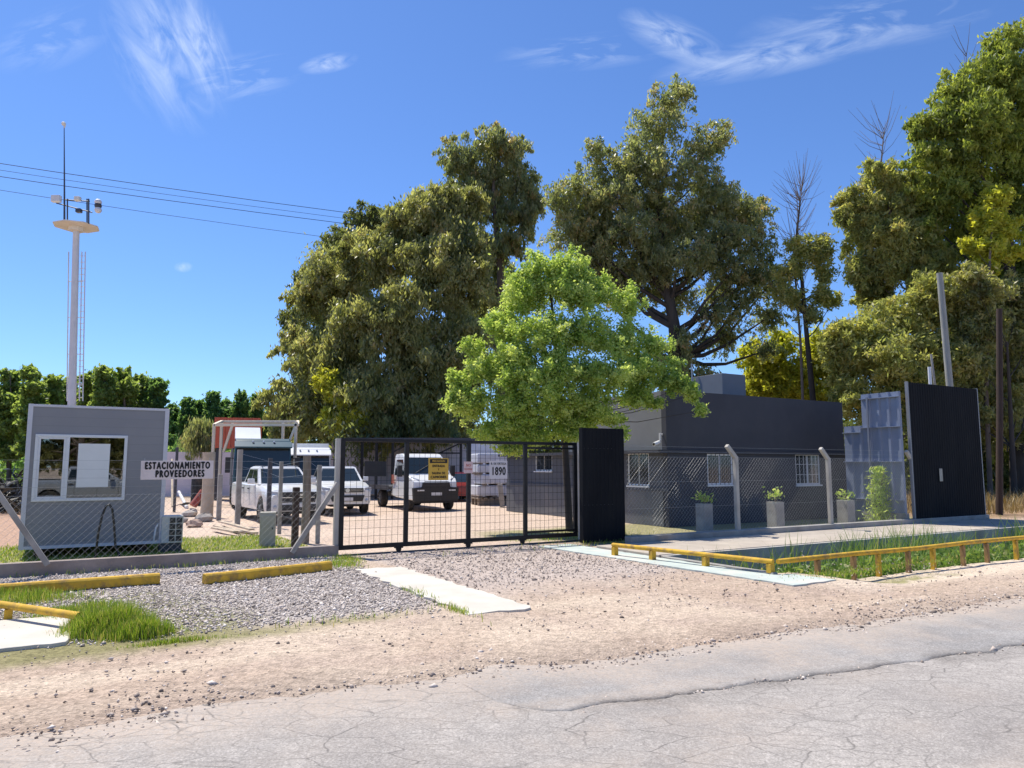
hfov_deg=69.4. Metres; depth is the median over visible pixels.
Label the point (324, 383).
bushy tree
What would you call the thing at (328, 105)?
sky
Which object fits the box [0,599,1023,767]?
road
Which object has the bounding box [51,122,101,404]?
antenna mast
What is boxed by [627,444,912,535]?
chain link fence
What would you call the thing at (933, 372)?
pipe pole
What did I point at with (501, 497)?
concrete post
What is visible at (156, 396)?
poplar tree
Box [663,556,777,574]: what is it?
canal wall
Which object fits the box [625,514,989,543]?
kerb wall
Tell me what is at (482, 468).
panel bundle
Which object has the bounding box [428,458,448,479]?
warning sign
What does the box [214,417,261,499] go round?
shipping container
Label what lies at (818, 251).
thin tree
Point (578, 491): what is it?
gate post
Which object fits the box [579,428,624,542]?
gate pillar
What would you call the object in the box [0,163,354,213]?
power cable
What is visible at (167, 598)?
gravel
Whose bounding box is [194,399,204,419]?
poplar tree
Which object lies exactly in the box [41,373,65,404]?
poplar tree
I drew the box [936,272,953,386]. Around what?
utility pole
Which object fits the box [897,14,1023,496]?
tall tree
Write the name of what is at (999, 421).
utility pole
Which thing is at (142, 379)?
poplar tree
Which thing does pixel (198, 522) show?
rubble
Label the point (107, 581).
timber beam
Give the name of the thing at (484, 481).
panel bundle
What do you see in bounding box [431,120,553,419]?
eucalyptus tree
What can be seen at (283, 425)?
steel gantry
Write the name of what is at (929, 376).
pipe pole
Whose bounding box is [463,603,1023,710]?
asphalt patch
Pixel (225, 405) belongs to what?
poplar tree
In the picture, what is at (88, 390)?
poplar tree
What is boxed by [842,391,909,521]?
sheet wall
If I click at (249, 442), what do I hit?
truck
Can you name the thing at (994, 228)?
young tree
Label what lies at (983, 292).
bushy tree
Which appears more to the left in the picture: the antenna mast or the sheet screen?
the antenna mast
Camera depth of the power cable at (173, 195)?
48.08 m
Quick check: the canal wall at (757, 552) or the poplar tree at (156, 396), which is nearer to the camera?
the canal wall at (757, 552)
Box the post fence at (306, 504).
[234,450,321,543]
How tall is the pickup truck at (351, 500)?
1.770 m
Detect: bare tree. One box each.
[763,151,830,399]
[850,92,899,388]
[951,27,985,454]
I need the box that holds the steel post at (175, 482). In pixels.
[173,447,178,511]
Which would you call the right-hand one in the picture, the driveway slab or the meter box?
the driveway slab
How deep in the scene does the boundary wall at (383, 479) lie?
47.63 m
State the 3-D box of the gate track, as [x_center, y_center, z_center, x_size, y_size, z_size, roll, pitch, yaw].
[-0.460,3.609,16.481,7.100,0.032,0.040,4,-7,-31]
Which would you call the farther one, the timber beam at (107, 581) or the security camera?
the security camera
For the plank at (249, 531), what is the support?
on the ground at (594, 628)
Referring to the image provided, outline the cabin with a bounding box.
[18,404,169,557]
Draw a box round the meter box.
[259,511,275,546]
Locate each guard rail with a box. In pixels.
[0,601,81,622]
[611,543,774,573]
[776,536,1023,579]
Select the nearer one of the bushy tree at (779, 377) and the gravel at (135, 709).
the gravel at (135, 709)
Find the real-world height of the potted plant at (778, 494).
0.484 m
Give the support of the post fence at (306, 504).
on the ground at (594, 628)
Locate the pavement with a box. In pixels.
[597,518,1023,557]
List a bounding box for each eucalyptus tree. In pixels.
[250,173,504,467]
[274,199,384,379]
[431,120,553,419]
[536,73,798,391]
[828,155,963,314]
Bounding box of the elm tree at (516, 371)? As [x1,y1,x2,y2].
[438,242,710,531]
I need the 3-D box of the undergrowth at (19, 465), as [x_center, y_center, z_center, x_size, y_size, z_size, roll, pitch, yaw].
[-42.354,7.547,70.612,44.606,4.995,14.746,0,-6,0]
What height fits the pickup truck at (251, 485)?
1.805 m
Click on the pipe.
(182, 498)
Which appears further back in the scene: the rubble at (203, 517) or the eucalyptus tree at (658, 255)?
the eucalyptus tree at (658, 255)
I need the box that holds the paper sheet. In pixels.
[76,444,109,486]
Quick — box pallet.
[471,496,505,504]
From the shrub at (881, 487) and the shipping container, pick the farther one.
the shipping container
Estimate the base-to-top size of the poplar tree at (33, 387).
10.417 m
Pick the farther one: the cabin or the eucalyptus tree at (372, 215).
the eucalyptus tree at (372, 215)
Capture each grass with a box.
[0,533,307,562]
[0,584,238,648]
[9,514,1000,629]
[906,485,1023,514]
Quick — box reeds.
[687,513,1023,579]
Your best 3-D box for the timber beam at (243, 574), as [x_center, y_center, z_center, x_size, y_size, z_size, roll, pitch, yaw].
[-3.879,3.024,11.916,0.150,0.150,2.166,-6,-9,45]
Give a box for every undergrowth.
[0,438,230,484]
[271,416,905,473]
[903,330,1009,493]
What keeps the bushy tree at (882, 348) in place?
on the ground at (594, 628)
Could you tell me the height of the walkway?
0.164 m
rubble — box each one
[181,508,197,516]
[185,519,202,527]
[195,512,213,521]
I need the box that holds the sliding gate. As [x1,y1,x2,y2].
[338,438,577,551]
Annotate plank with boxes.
[211,527,237,532]
[213,525,242,532]
[218,521,254,529]
[222,526,258,533]
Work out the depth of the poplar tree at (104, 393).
59.82 m
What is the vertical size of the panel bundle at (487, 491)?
0.550 m
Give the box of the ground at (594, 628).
[0,470,1023,737]
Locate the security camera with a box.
[652,433,662,445]
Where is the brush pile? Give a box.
[0,462,199,515]
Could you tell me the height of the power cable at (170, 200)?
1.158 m
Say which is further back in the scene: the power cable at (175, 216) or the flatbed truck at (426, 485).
the power cable at (175, 216)
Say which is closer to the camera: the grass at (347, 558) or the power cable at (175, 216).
the grass at (347, 558)
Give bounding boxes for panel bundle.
[471,454,506,464]
[471,485,505,497]
[472,464,488,473]
[474,474,506,484]
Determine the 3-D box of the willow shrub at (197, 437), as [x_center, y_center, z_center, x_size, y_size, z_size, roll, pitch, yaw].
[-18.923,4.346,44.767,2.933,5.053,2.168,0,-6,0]
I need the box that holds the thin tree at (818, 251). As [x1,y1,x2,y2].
[765,200,847,400]
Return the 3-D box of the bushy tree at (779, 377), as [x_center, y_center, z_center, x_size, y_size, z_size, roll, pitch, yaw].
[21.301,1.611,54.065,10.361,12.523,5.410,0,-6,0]
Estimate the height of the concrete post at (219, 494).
1.498 m
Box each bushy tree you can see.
[308,362,372,440]
[731,323,868,420]
[810,264,994,438]
[934,259,1023,497]
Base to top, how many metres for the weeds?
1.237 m
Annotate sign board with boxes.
[140,458,213,479]
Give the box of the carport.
[358,438,481,498]
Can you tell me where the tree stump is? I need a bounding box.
[200,452,215,515]
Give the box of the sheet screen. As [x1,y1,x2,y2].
[904,381,985,518]
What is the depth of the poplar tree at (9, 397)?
61.27 m
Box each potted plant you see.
[692,490,712,503]
[762,486,784,501]
[835,489,855,499]
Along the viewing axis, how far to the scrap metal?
30.58 m
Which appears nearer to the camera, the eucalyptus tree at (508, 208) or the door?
the door
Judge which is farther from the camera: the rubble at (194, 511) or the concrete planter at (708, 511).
the rubble at (194, 511)
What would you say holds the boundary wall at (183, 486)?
on the ground at (594, 628)
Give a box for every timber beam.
[0,573,159,594]
[202,561,331,583]
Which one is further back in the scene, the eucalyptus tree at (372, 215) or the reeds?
the eucalyptus tree at (372, 215)
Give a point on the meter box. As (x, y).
(267, 520)
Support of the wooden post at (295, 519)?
on the ground at (594, 628)
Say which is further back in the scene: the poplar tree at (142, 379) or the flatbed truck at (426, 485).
the poplar tree at (142, 379)
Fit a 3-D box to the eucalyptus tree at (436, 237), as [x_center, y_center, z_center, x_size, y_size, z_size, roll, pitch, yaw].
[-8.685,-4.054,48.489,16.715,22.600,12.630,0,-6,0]
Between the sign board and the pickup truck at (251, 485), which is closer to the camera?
the sign board
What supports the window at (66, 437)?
in the cabin
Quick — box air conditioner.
[153,515,183,551]
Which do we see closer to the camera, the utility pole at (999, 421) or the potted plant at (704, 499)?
the potted plant at (704, 499)
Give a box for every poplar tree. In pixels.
[0,367,24,484]
[9,362,50,460]
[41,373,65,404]
[61,376,78,404]
[76,369,94,405]
[86,363,121,406]
[112,365,145,407]
[133,370,151,407]
[140,377,178,446]
[167,402,179,435]
[174,396,197,449]
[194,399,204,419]
[202,390,224,422]
[219,396,232,416]
[227,388,250,451]
[249,393,268,438]
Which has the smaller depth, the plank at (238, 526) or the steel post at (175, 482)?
the plank at (238, 526)
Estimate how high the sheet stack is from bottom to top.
2.980 m
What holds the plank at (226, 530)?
on the plank at (249, 531)
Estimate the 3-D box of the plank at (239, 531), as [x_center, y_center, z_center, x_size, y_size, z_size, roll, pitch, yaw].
[-7.860,3.993,20.420,0.140,0.045,2.680,4,-8,-35]
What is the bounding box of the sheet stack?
[471,444,503,496]
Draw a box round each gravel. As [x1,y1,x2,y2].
[0,543,1023,754]
[0,555,440,656]
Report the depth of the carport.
40.71 m
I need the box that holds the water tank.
[691,364,745,395]
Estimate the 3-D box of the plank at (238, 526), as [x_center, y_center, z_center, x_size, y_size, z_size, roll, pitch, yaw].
[-7.871,4.010,21.024,0.140,0.045,3.503,4,-8,-34]
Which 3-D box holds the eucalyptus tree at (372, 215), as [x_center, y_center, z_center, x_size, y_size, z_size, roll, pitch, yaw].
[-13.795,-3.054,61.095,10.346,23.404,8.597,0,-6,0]
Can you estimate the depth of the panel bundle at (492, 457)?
34.22 m
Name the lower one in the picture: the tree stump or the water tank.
the tree stump
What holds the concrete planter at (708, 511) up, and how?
on the ground at (594, 628)
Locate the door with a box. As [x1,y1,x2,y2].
[260,515,274,543]
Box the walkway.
[538,544,835,586]
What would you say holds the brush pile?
on the ground at (594, 628)
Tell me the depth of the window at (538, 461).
27.43 m
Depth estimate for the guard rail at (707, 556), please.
13.09 m
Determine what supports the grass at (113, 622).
on the ground at (594, 628)
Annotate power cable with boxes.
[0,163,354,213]
[0,176,353,224]
[1,190,337,238]
[2,170,354,219]
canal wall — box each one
[661,526,1023,572]
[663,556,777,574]
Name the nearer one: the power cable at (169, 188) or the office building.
the office building
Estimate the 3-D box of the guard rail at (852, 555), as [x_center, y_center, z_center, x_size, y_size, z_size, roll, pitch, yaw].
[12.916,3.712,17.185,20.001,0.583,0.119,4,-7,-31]
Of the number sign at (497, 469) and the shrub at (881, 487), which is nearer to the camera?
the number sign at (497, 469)
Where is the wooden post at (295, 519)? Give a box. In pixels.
[291,487,299,546]
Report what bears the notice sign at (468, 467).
attached to the sliding gate
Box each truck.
[225,427,299,507]
[231,465,325,522]
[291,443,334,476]
[311,466,370,513]
[364,454,458,510]
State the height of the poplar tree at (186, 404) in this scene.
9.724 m
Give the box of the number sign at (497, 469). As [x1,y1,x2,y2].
[489,461,506,478]
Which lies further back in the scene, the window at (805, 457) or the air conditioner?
the window at (805, 457)
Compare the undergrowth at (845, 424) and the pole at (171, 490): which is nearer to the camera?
the pole at (171, 490)
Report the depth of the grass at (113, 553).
15.63 m
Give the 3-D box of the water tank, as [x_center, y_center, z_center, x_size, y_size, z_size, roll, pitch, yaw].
[7.581,0.187,27.301,1.310,1.955,1.500,4,-7,-31]
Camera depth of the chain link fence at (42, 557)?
13.66 m
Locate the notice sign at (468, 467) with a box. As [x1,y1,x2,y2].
[464,462,472,472]
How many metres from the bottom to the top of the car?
1.470 m
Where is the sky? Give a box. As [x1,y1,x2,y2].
[0,0,1023,440]
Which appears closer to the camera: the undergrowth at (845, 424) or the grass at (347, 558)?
the grass at (347, 558)
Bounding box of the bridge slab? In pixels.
[0,616,70,651]
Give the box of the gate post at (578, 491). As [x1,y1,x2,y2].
[577,443,579,539]
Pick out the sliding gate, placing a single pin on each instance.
(468, 541)
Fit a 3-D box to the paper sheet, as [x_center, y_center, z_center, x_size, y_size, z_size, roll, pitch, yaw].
[-8.366,1.627,14.785,0.556,0.864,0.006,4,-7,-31]
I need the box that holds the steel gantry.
[211,420,298,473]
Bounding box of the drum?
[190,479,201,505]
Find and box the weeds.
[759,541,1023,578]
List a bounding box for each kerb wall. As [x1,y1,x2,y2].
[0,545,338,577]
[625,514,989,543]
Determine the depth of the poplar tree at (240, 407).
81.98 m
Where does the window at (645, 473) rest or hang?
in the office building
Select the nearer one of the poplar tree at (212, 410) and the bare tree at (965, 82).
the bare tree at (965, 82)
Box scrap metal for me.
[190,489,201,507]
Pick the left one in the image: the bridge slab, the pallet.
the bridge slab
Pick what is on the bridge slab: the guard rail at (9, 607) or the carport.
the guard rail at (9, 607)
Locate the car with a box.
[453,473,465,498]
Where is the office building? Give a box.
[498,390,846,526]
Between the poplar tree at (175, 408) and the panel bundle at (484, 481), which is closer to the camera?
the panel bundle at (484, 481)
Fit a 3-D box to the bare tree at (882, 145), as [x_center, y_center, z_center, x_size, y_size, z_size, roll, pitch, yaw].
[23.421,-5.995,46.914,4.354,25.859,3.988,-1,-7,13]
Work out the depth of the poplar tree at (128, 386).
61.04 m
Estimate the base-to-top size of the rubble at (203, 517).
0.386 m
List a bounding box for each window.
[31,434,127,501]
[534,456,552,472]
[626,454,649,487]
[707,454,732,486]
[795,455,821,485]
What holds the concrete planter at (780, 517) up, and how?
on the ground at (594, 628)
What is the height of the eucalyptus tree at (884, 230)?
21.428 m
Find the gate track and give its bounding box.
[340,540,579,555]
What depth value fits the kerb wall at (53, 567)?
12.99 m
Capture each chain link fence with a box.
[0,439,340,565]
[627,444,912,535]
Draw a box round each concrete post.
[216,474,222,520]
[498,484,504,506]
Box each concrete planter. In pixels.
[695,503,712,531]
[766,501,784,526]
[837,500,855,522]
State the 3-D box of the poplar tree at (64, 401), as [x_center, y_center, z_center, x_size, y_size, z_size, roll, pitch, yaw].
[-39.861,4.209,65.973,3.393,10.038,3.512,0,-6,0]
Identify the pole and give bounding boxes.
[171,459,172,506]
[928,367,931,383]
[930,354,935,384]
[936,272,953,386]
[995,308,1002,514]
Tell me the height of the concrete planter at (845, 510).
0.757 m
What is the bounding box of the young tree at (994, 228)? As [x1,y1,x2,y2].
[956,182,1023,497]
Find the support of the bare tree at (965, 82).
on the ground at (594, 628)
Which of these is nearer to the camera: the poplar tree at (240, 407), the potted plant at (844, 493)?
the potted plant at (844, 493)
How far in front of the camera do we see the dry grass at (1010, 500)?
30.50 m
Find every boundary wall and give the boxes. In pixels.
[165,451,330,496]
[331,442,487,493]
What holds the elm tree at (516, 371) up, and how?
on the ground at (594, 628)
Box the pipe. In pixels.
[177,491,187,508]
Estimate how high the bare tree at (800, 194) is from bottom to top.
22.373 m
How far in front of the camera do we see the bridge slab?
7.63 m
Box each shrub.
[177,414,222,460]
[856,465,904,520]
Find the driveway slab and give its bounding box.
[356,566,530,614]
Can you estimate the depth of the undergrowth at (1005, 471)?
46.96 m
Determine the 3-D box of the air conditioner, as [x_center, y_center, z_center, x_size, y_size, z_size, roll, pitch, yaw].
[-7.188,3.114,15.425,0.559,0.740,0.342,4,-7,-31]
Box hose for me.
[94,504,120,557]
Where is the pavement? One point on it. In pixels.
(745, 541)
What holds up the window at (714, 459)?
in the office building
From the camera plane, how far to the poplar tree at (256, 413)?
83.55 m

